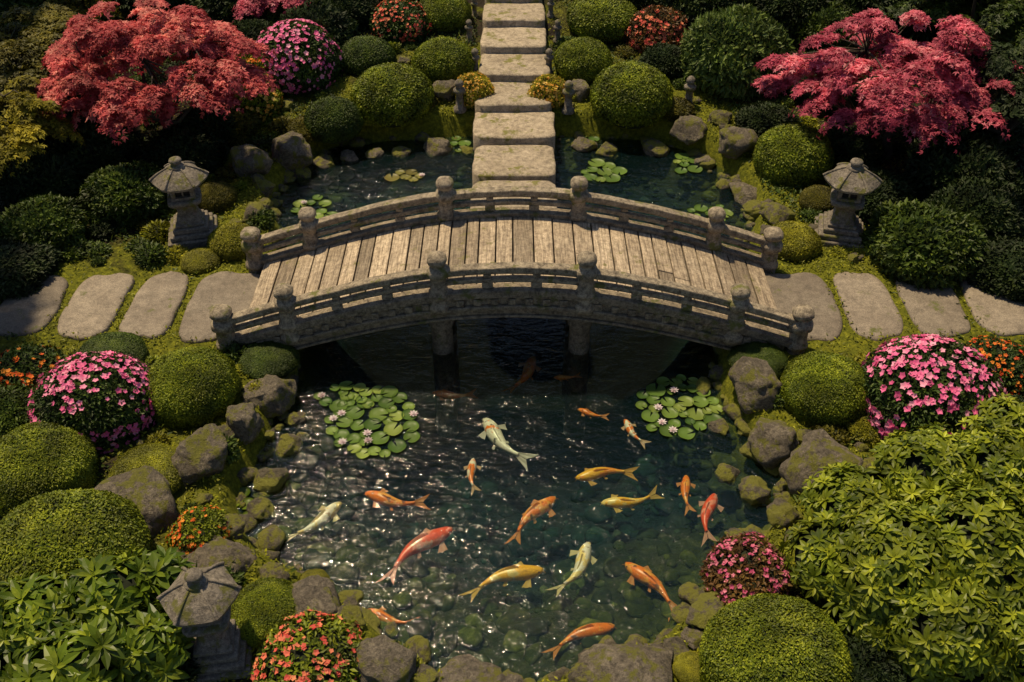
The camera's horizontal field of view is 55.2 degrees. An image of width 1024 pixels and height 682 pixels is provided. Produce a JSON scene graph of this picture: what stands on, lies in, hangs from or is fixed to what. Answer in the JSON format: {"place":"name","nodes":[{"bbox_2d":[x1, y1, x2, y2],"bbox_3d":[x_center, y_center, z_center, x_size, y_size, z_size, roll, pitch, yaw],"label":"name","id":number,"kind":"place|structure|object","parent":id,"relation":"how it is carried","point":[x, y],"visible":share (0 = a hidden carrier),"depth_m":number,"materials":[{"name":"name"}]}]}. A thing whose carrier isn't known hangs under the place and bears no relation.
{"place":"outdoors","nodes":[
{"label":"outdoors","id":0,"kind":"place"},
{"bbox_2d":[276,137,742,533],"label":"pond water","id":1,"kind":"structure","parent":0,"point":[469,208],"depth_m":16.89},
{"bbox_2d":[324,386,419,458],"bbox_3d":[-1.759,0.998,12.375,1.240,0.063,1.322,0,39,0],"label":"water lily","id":2,"kind":"object","parent":1,"relation":"on","point":[377,413],"visible":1,"depth_m":12.37,"materials":[{"name":"green plant"}]},
{"bbox_2d":[376,526,454,584],"bbox_3d":[-1.077,2.362,10.940,0.410,0.234,1.114,30,48,32],"label":"koi fish","id":3,"kind":"object","parent":1,"relation":"in","point":[426,539],"visible":1,"depth_m":11.01},
{"bbox_2d":[461,561,543,601],"bbox_3d":[-0.109,2.597,10.633,0.994,0.209,0.365,-16,42,-18],"label":"koi fish","id":4,"kind":"object","parent":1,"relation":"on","point":[520,571],"visible":1,"depth_m":10.66},
{"bbox_2d":[635,374,722,438],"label":"water lily","id":5,"kind":"object","parent":1,"relation":"on","point":[654,407],"visible":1,"depth_m":12.57,"materials":[{"name":"green plant"}]},
{"bbox_2d":[738,475,770,509],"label":"boulder","id":6,"kind":"object","parent":1,"relation":"in","point":[755,492],"visible":1,"depth_m":11.36,"materials":[{"name":"stone"}]},
{"bbox_2d":[0,0,1023,681],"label":"ground","id":7,"kind":"structure","parent":0,"point":[624,360],"depth_m":14.11,"materials":[{"name":"plant"}]},
{"bbox_2d":[0,381,37,437],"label":"garden shrub","id":8,"kind":"object","parent":7,"relation":"on","point":[14,402],"visible":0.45,"depth_m":11.65,"materials":[{"name":"green plant"}]},
{"bbox_2d":[0,235,62,301],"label":"garden shrub","id":9,"kind":"object","parent":7,"relation":"on","point":[24,268],"visible":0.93,"depth_m":13.99,"materials":[{"name":"green plant"}]},
{"bbox_2d":[0,342,66,388],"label":"azalea bush","id":10,"kind":"object","parent":7,"relation":"on","point":[26,364],"visible":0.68,"depth_m":12.18,"materials":[{"name":"orange plant"}]},
{"bbox_2d":[0,275,68,336],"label":"stepping stone","id":11,"kind":"object","parent":7,"relation":"on","point":[29,315],"visible":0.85,"depth_m":13.64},
{"bbox_2d":[0,75,85,179],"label":"japanese maple tree","id":12,"kind":"object","parent":7,"relation":"on","point":[25,105],"visible":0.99,"depth_m":15.09,"materials":[{"name":"yellow plant"}]},
{"bbox_2d":[0,192,88,258],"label":"garden shrub","id":13,"kind":"object","parent":7,"relation":"on","point":[55,220],"visible":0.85,"depth_m":14.64,"materials":[{"name":"green plant"}]},
{"bbox_2d":[0,142,91,211],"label":"garden shrub","id":14,"kind":"object","parent":7,"relation":"on","point":[51,170],"visible":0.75,"depth_m":15.47,"materials":[{"name":"green plant"}]},
{"bbox_2d":[0,421,99,517],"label":"clipped shrub","id":15,"kind":"object","parent":7,"relation":"on","point":[37,459],"visible":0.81,"depth_m":10.77,"materials":[{"name":"green plant"}]},
{"bbox_2d":[0,1,112,102],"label":"garden tree","id":16,"kind":"object","parent":7,"relation":"on","point":[46,30],"visible":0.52,"depth_m":16.97,"materials":[{"name":"green plant"}]},
{"bbox_2d":[0,487,153,591],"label":"clipped shrub","id":17,"kind":"object","parent":7,"relation":"on","point":[58,531],"visible":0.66,"depth_m":9.71,"materials":[{"name":"green plant"}]},
{"bbox_2d":[26,349,156,453],"bbox_3d":[-5.052,0.719,11.853,1.570,1.138,1.490,-19,43,-22],"label":"azalea bush","id":18,"kind":"object","parent":7,"relation":"on","point":[98,397],"visible":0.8,"depth_m":11.46,"materials":[{"name":"pink plant"}]},
{"bbox_2d":[42,116,145,179],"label":"garden shrub","id":19,"kind":"object","parent":7,"relation":"on","point":[99,150],"visible":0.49,"depth_m":16.11,"materials":[{"name":"green plant"}]},
{"bbox_2d":[57,273,134,340],"bbox_3d":[-5.865,-0.477,13.798,0.781,0.168,1.538,0,39,0],"label":"stepping stone","id":20,"kind":"object","parent":7,"relation":"on","point":[94,303],"visible":0.94,"depth_m":13.69,"materials":[{"name":"stone"}]},
{"bbox_2d":[0,542,196,681],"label":"broadleaf shrub","id":21,"kind":"object","parent":7,"relation":"on","point":[102,618],"visible":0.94,"depth_m":8.84,"materials":[{"name":"green plant"}]},
{"bbox_2d":[78,331,147,360],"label":"clipped shrub","id":22,"kind":"object","parent":7,"relation":"on","point":[132,344],"visible":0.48,"depth_m":12.75,"materials":[{"name":"green plant"}]},
{"bbox_2d":[75,159,170,228],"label":"garden shrub","id":23,"kind":"object","parent":7,"relation":"on","point":[127,193],"visible":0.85,"depth_m":15.33,"materials":[{"name":"green plant"}]},
{"bbox_2d":[94,465,178,537],"bbox_3d":[-4.210,1.816,10.796,0.925,0.643,1.044,-17,42,-20],"label":"boulder","id":24,"kind":"object","parent":7,"relation":"on","point":[146,489],"visible":0.54,"depth_m":10.65,"materials":[{"name":"stone"}]},
{"bbox_2d":[108,442,183,494],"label":"clipped shrub","id":25,"kind":"object","parent":7,"relation":"on","point":[156,456],"visible":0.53,"depth_m":11.14,"materials":[{"name":"green plant"}]},
{"bbox_2d":[119,271,188,338],"bbox_3d":[-5.012,-0.493,13.817,0.708,0.169,1.593,0,39,0],"label":"stepping stone","id":26,"kind":"object","parent":7,"relation":"on","point":[155,303],"visible":0.87,"depth_m":13.70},
{"bbox_2d":[34,0,279,144],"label":"japanese maple tree","id":27,"kind":"object","parent":7,"relation":"on","point":[146,40],"visible":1,"depth_m":15.60,"materials":[{"name":"red plant"}]},
{"bbox_2d":[149,156,217,248],"bbox_3d":[-4.943,-2.128,14.826,0.871,1.488,0.762,-10,40,-11],"label":"stone lantern","id":28,"kind":"object","parent":7,"relation":"on","point":[178,180],"visible":1,"depth_m":14.67,"materials":[{"name":"stone"}]},
{"bbox_2d":[144,346,240,428],"bbox_3d":[-3.984,0.550,12.178,1.207,0.903,1.220,-31,48,-32],"label":"clipped shrub","id":29,"kind":"object","parent":7,"relation":"on","point":[192,386],"visible":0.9,"depth_m":11.81,"materials":[{"name":"green plant"}]},
{"bbox_2d":[163,503,231,556],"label":"azalea bush","id":30,"kind":"object","parent":7,"relation":"on","point":[193,528],"visible":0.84,"depth_m":10.40,"materials":[{"name":"orange plant"}]},
{"bbox_2d":[171,423,227,485],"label":"boulder","id":31,"kind":"object","parent":7,"relation":"on","point":[201,452],"visible":0.91,"depth_m":11.16,"materials":[{"name":"stone"}]},
{"bbox_2d":[180,247,221,274],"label":"clipped shrub","id":32,"kind":"object","parent":7,"relation":"on","point":[200,260],"visible":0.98,"depth_m":14.44,"materials":[{"name":"green plant"}]},
{"bbox_2d":[156,561,252,681],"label":"stone lantern","id":33,"kind":"object","parent":7,"relation":"on","point":[196,603],"visible":0.98,"depth_m":8.92,"materials":[{"name":"stone"}]},
{"bbox_2d":[179,0,250,28],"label":"garden shrub","id":34,"kind":"object","parent":7,"relation":"on","point":[220,10],"visible":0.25,"depth_m":19.55,"materials":[{"name":"green plant"}]},
{"bbox_2d":[198,180,237,213],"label":"clipped shrub","id":35,"kind":"object","parent":7,"relation":"on","point":[219,196],"visible":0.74,"depth_m":15.66,"materials":[{"name":"green plant"}]},
{"bbox_2d":[179,271,259,342],"bbox_3d":[-4.025,-0.470,13.789,1.072,0.169,1.630,0,39,0],"label":"stepping stone","id":36,"kind":"object","parent":7,"relation":"on","point":[234,291],"visible":0.65,"depth_m":13.80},
{"bbox_2d":[187,535,256,577],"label":"boulder","id":37,"kind":"object","parent":7,"relation":"on","point":[212,551],"visible":0.58,"depth_m":10.18,"materials":[{"name":"stone"}]},
{"bbox_2d":[207,222,248,261],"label":"clipped shrub","id":38,"kind":"object","parent":7,"relation":"on","point":[224,241],"visible":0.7,"depth_m":14.59,"materials":[{"name":"green plant"}]},
{"bbox_2d":[225,402,264,444],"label":"boulder","id":39,"kind":"object","parent":7,"relation":"on","point":[245,422],"visible":0.86,"depth_m":11.68,"materials":[{"name":"stone"}]},
{"bbox_2d":[230,144,273,177],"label":"boulder","id":40,"kind":"object","parent":7,"relation":"on","point":[247,159],"visible":0.89,"depth_m":16.36,"materials":[{"name":"stone"}]},
{"bbox_2d":[222,70,283,124],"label":"azalea bush","id":41,"kind":"object","parent":7,"relation":"on","point":[266,106],"visible":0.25,"depth_m":17.68,"materials":[{"name":"green plant"}]},
{"bbox_2d":[230,577,295,648],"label":"clipped shrub","id":42,"kind":"object","parent":7,"relation":"on","point":[260,607],"visible":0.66,"depth_m":9.48,"materials":[{"name":"green plant"}]},
{"bbox_2d":[237,341,299,379],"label":"clipped shrub","id":43,"kind":"object","parent":7,"relation":"on","point":[263,359],"visible":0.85,"depth_m":12.62,"materials":[{"name":"green plant"}]},
{"bbox_2d":[241,374,296,417],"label":"boulder","id":44,"kind":"object","parent":7,"relation":"on","point":[272,396],"visible":0.87,"depth_m":12.28,"materials":[{"name":"stone"}]},
{"bbox_2d":[271,131,312,171],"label":"boulder","id":45,"kind":"object","parent":7,"relation":"on","point":[291,150],"visible":0.94,"depth_m":16.98,"materials":[{"name":"stone"}]},
{"bbox_2d":[256,18,343,96],"bbox_3d":[-4.114,-5.412,18.750,1.771,1.465,1.789,18,42,21],"label":"azalea bush","id":46,"kind":"object","parent":7,"relation":"on","point":[308,59],"visible":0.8,"depth_m":18.22,"materials":[{"name":"pink plant"}]},
{"bbox_2d":[248,606,364,681],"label":"azalea bush","id":47,"kind":"object","parent":7,"relation":"on","point":[313,650],"visible":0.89,"depth_m":9.07,"materials":[{"name":"orange plant"}]},
{"bbox_2d":[291,575,340,622],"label":"boulder","id":48,"kind":"object","parent":7,"relation":"on","point":[318,592],"visible":0.56,"depth_m":9.68,"materials":[{"name":"stone"}]},
{"bbox_2d":[277,0,360,45],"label":"garden shrub","id":49,"kind":"object","parent":7,"relation":"on","point":[330,17],"visible":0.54,"depth_m":19.04,"materials":[{"name":"green plant"}]},
{"bbox_2d":[303,96,363,143],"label":"clipped shrub","id":50,"kind":"object","parent":7,"relation":"on","point":[332,119],"visible":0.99,"depth_m":17.37,"materials":[{"name":"green plant"}]},
{"bbox_2d":[337,35,395,74],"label":"clipped shrub","id":51,"kind":"object","parent":7,"relation":"on","point":[361,53],"visible":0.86,"depth_m":18.82,"materials":[{"name":"green plant"}]},
{"bbox_2d":[352,634,416,681],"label":"boulder","id":52,"kind":"object","parent":7,"relation":"on","point":[383,658],"visible":0.88,"depth_m":9.12,"materials":[{"name":"stone"}]},
{"bbox_2d":[350,61,434,127],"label":"clipped shrub","id":53,"kind":"object","parent":7,"relation":"on","point":[392,94],"visible":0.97,"depth_m":17.64,"materials":[{"name":"green plant"}]},
{"bbox_2d":[368,0,432,44],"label":"azalea bush","id":54,"kind":"object","parent":7,"relation":"on","point":[403,21],"visible":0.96,"depth_m":19.60,"materials":[{"name":"red plant"}]},
{"bbox_2d":[411,36,474,82],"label":"clipped shrub","id":55,"kind":"object","parent":7,"relation":"on","point":[440,59],"visible":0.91,"depth_m":18.60,"materials":[{"name":"green plant"}]},
{"bbox_2d":[417,0,472,31],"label":"clipped shrub","id":56,"kind":"object","parent":7,"relation":"on","point":[448,15],"visible":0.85,"depth_m":19.87,"materials":[{"name":"green plant"}]},
{"bbox_2d":[437,654,501,681],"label":"boulder","id":57,"kind":"object","parent":7,"relation":"on","point":[465,668],"visible":0.94,"depth_m":9.25,"materials":[{"name":"stone"}]},
{"bbox_2d":[455,71,494,109],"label":"azalea bush","id":58,"kind":"object","parent":7,"relation":"on","point":[476,86],"visible":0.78,"depth_m":18.13,"materials":[{"name":"yellow plant"}]},
{"bbox_2d":[136,55,874,681],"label":"scattered stones","id":59,"kind":"object","parent":7,"relation":"on","point":[268,203],"visible":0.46,"depth_m":15.21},
{"bbox_2d":[248,139,773,681],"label":"pond bed stones","id":60,"kind":"object","parent":7,"relation":"on","point":[520,627],"visible":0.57,"depth_m":11.84,"materials":[{"name":"stone"}]},
{"bbox_2d":[209,176,814,438],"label":"arched stone bridge","id":61,"kind":"structure","parent":7,"relation":"on","point":[578,268],"depth_m":13.29,"materials":[{"name":"grey stone"}]},
{"bbox_2d":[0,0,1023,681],"bbox_3d":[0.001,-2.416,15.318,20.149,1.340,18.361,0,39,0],"label":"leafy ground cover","id":62,"kind":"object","parent":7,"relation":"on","point":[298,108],"visible":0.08,"depth_m":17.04,"materials":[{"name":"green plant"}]},
{"bbox_2d":[470,0,556,208],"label":"stone steps","id":63,"kind":"structure","parent":7,"relation":"on","point":[513,135],"depth_m":17.97,"materials":[{"name":"stone"}]},
{"bbox_2d":[236,131,791,681],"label":"shoreline stones","id":64,"kind":"object","parent":7,"relation":"on","point":[270,537],"visible":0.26,"depth_m":11.53,"materials":[{"name":"stone"}]},
{"bbox_2d":[29,35,1023,681],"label":"planting","id":65,"kind":"object","parent":7,"relation":"on","point":[147,251],"visible":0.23,"depth_m":15.07,"materials":[{"name":"green plant"}]},
{"bbox_2d":[526,73,564,108],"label":"azalea bush","id":66,"kind":"object","parent":7,"relation":"on","point":[548,87],"visible":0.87,"depth_m":18.11,"materials":[{"name":"yellow plant"}]},
{"bbox_2d":[554,36,612,83],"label":"clipped shrub","id":67,"kind":"object","parent":7,"relation":"on","point":[588,59],"visible":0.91,"depth_m":18.59,"materials":[{"name":"green plant"}]},
{"bbox_2d":[566,0,638,42],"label":"clipped shrub","id":68,"kind":"object","parent":7,"relation":"on","point":[605,21],"visible":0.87,"depth_m":19.56,"materials":[{"name":"green plant"}]},
{"bbox_2d":[579,642,673,681],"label":"boulder","id":69,"kind":"object","parent":7,"relation":"on","point":[633,662],"visible":0.96,"depth_m":9.16,"materials":[{"name":"stone"}]},
{"bbox_2d":[589,60,673,128],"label":"clipped shrub","id":70,"kind":"object","parent":7,"relation":"on","point":[632,94],"visible":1,"depth_m":17.61,"materials":[{"name":"green plant"}]},
{"bbox_2d":[622,4,688,53],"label":"azalea bush","id":71,"kind":"object","parent":7,"relation":"on","point":[651,24],"visible":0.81,"depth_m":19.31,"materials":[{"name":"orange plant"}]},
{"bbox_2d":[637,41,686,79],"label":"garden shrub","id":72,"kind":"object","parent":7,"relation":"on","point":[663,58],"visible":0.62,"depth_m":18.73,"materials":[{"name":"green plant"}]},
{"bbox_2d":[654,0,755,27],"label":"garden shrub","id":73,"kind":"object","parent":7,"relation":"on","point":[691,10],"visible":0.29,"depth_m":19.48,"materials":[{"name":"green plant"}]},
{"bbox_2d":[685,591,725,628],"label":"boulder","id":74,"kind":"object","parent":7,"relation":"on","point":[704,607],"visible":0.52,"depth_m":9.67,"materials":[{"name":"stone"}]},
{"bbox_2d":[679,1,794,101],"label":"garden shrub","id":75,"kind":"object","parent":7,"relation":"on","point":[724,50],"visible":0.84,"depth_m":18.01,"materials":[{"name":"green plant"}]},
{"bbox_2d":[718,126,758,159],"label":"boulder","id":76,"kind":"object","parent":7,"relation":"on","point":[735,143],"visible":0.93,"depth_m":16.93,"materials":[{"name":"stone"}]},
{"bbox_2d":[699,531,792,605],"bbox_3d":[2.389,2.389,9.990,0.958,0.661,1.026,9,40,11],"label":"azalea bush","id":77,"kind":"object","parent":7,"relation":"on","point":[741,565],"visible":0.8,"depth_m":9.83,"materials":[{"name":"pink plant"}]},
{"bbox_2d":[728,356,782,413],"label":"boulder","id":78,"kind":"object","parent":7,"relation":"on","point":[757,384],"visible":0.98,"depth_m":12.16,"materials":[{"name":"stone"}]},
{"bbox_2d":[727,341,787,379],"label":"clipped shrub","id":79,"kind":"object","parent":7,"relation":"on","point":[775,357],"visible":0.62,"depth_m":12.68,"materials":[{"name":"green plant"}]},
{"bbox_2d":[732,101,802,137],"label":"garden shrub","id":80,"kind":"object","parent":7,"relation":"on","point":[760,118],"visible":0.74,"depth_m":17.51,"materials":[{"name":"green plant"}]},
{"bbox_2d":[748,417,798,468],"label":"boulder","id":81,"kind":"object","parent":7,"relation":"on","point":[773,443],"visible":0.97,"depth_m":11.63,"materials":[{"name":"stone"}]},
{"bbox_2d":[698,593,853,681],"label":"clipped shrub","id":82,"kind":"object","parent":7,"relation":"on","point":[767,637],"visible":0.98,"depth_m":8.89,"materials":[{"name":"green plant"}]},
{"bbox_2d":[752,122,834,186],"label":"clipped shrub","id":83,"kind":"object","parent":7,"relation":"on","point":[792,154],"visible":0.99,"depth_m":16.21,"materials":[{"name":"green plant"}]},
{"bbox_2d":[754,0,833,43],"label":"garden shrub","id":84,"kind":"object","parent":7,"relation":"on","point":[787,13],"visible":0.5,"depth_m":19.44,"materials":[{"name":"green plant"}]},
{"bbox_2d":[771,220,821,261],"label":"clipped shrub","id":85,"kind":"object","parent":7,"relation":"on","point":[801,241],"visible":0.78,"depth_m":14.60,"materials":[{"name":"green plant"}]},
{"bbox_2d":[765,272,842,341],"bbox_3d":[4.024,-0.465,13.783,1.095,0.169,1.587,0,39,0],"label":"stepping stone","id":86,"kind":"object","parent":7,"relation":"on","point":[789,292],"visible":0.66,"depth_m":13.81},
{"bbox_2d":[779,428,863,494],"bbox_3d":[3.590,1.526,11.286,0.847,0.767,0.834,-30,48,-32],"label":"boulder","id":87,"kind":"object","parent":7,"relation":"on","point":[813,452],"visible":0.63,"depth_m":11.13,"materials":[{"name":"stone"}]},
{"bbox_2d":[779,350,868,426],"bbox_3d":[3.897,0.579,12.167,1.134,0.819,1.144,14,41,16],"label":"clipped shrub","id":88,"kind":"object","parent":7,"relation":"on","point":[823,387],"visible":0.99,"depth_m":11.83,"materials":[{"name":"green plant"}]},
{"bbox_2d":[792,0,860,50],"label":"garden shrub","id":89,"kind":"object","parent":7,"relation":"on","point":[834,11],"visible":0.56,"depth_m":19.24,"materials":[{"name":"green plant"}]},
{"bbox_2d":[814,158,883,247],"bbox_3d":[5.051,-2.100,14.792,0.871,1.488,0.762,9,41,11],"label":"stone lantern","id":90,"kind":"object","parent":7,"relation":"on","point":[853,182],"visible":1,"depth_m":14.62,"materials":[{"name":"stone"}]},
{"bbox_2d":[822,123,884,168],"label":"garden shrub","id":91,"kind":"object","parent":7,"relation":"on","point":[850,144],"visible":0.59,"depth_m":16.64,"materials":[{"name":"green plant"}]},
{"bbox_2d":[833,272,902,340],"bbox_3d":[5.004,-0.477,13.797,0.761,0.169,1.599,0,39,0],"label":"stepping stone","id":92,"kind":"object","parent":7,"relation":"on","point":[870,307],"visible":0.96,"depth_m":13.70,"materials":[{"name":"stone"}]},
{"bbox_2d":[831,164,921,224],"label":"garden shrub","id":93,"kind":"object","parent":7,"relation":"on","point":[893,187],"visible":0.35,"depth_m":15.38,"materials":[{"name":"green plant"}]},
{"bbox_2d":[843,628,912,681],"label":"garden shrub","id":94,"kind":"object","parent":7,"relation":"on","point":[870,663],"visible":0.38,"depth_m":8.94,"materials":[{"name":"green plant"}]},
{"bbox_2d":[750,8,1023,161],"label":"japanese maple tree","id":95,"kind":"object","parent":7,"relation":"on","point":[953,90],"visible":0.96,"depth_m":15.60,"materials":[{"name":"red plant"}]},
{"bbox_2d":[776,392,1023,681],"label":"broadleaf shrub","id":96,"kind":"object","parent":7,"relation":"on","point":[909,551],"visible":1,"depth_m":9.21,"materials":[{"name":"green plant"}]},
{"bbox_2d":[859,198,989,290],"bbox_3d":[6.119,-1.446,14.468,1.853,1.187,1.903,5,39,6],"label":"garden shrub","id":97,"kind":"object","parent":7,"relation":"on","point":[934,244],"visible":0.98,"depth_m":13.99,"materials":[{"name":"green plant"}]},
{"bbox_2d":[895,278,970,336],"bbox_3d":[5.910,-0.466,13.784,0.814,0.169,1.512,0,39,0],"label":"stepping stone","id":98,"kind":"object","parent":7,"relation":"on","point":[934,311],"visible":0.78,"depth_m":13.63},
{"bbox_2d":[861,333,1007,440],"bbox_3d":[5.063,0.629,11.881,1.769,1.337,1.796,-11,41,-13],"label":"azalea bush","id":99,"kind":"object","parent":7,"relation":"on","point":[915,382],"visible":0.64,"depth_m":11.44,"materials":[{"name":"pink plant"}]},
{"bbox_2d":[885,0,1023,57],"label":"garden tree","id":100,"kind":"object","parent":7,"relation":"on","point":[1003,28],"visible":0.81,"depth_m":17.37,"materials":[{"name":"red plant"}]},
{"bbox_2d":[900,128,1023,202],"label":"garden shrub","id":101,"kind":"object","parent":7,"relation":"on","point":[932,168],"visible":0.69,"depth_m":15.48,"materials":[{"name":"green plant"}]},
{"bbox_2d":[924,176,1023,238],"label":"garden shrub","id":102,"kind":"object","parent":7,"relation":"on","point":[995,207],"visible":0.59,"depth_m":14.72,"materials":[{"name":"green plant"}]},
{"bbox_2d":[932,39,1023,145],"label":"garden tree","id":103,"kind":"object","parent":7,"relation":"on","point":[1000,55],"visible":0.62,"depth_m":15.48,"materials":[{"name":"green plant"}]},
{"bbox_2d":[960,279,1023,336],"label":"stepping stone","id":104,"kind":"object","parent":7,"relation":"on","point":[1001,313],"visible":0.69,"depth_m":13.60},
{"bbox_2d":[965,233,1023,304],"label":"garden shrub","id":105,"kind":"object","parent":7,"relation":"on","point":[999,271],"visible":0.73,"depth_m":13.91,"materials":[{"name":"green plant"}]},
{"bbox_2d":[966,335,1023,396],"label":"azalea bush","id":106,"kind":"object","parent":7,"relation":"on","point":[1005,357],"visible":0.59,"depth_m":12.27,"materials":[{"name":"orange plant"}]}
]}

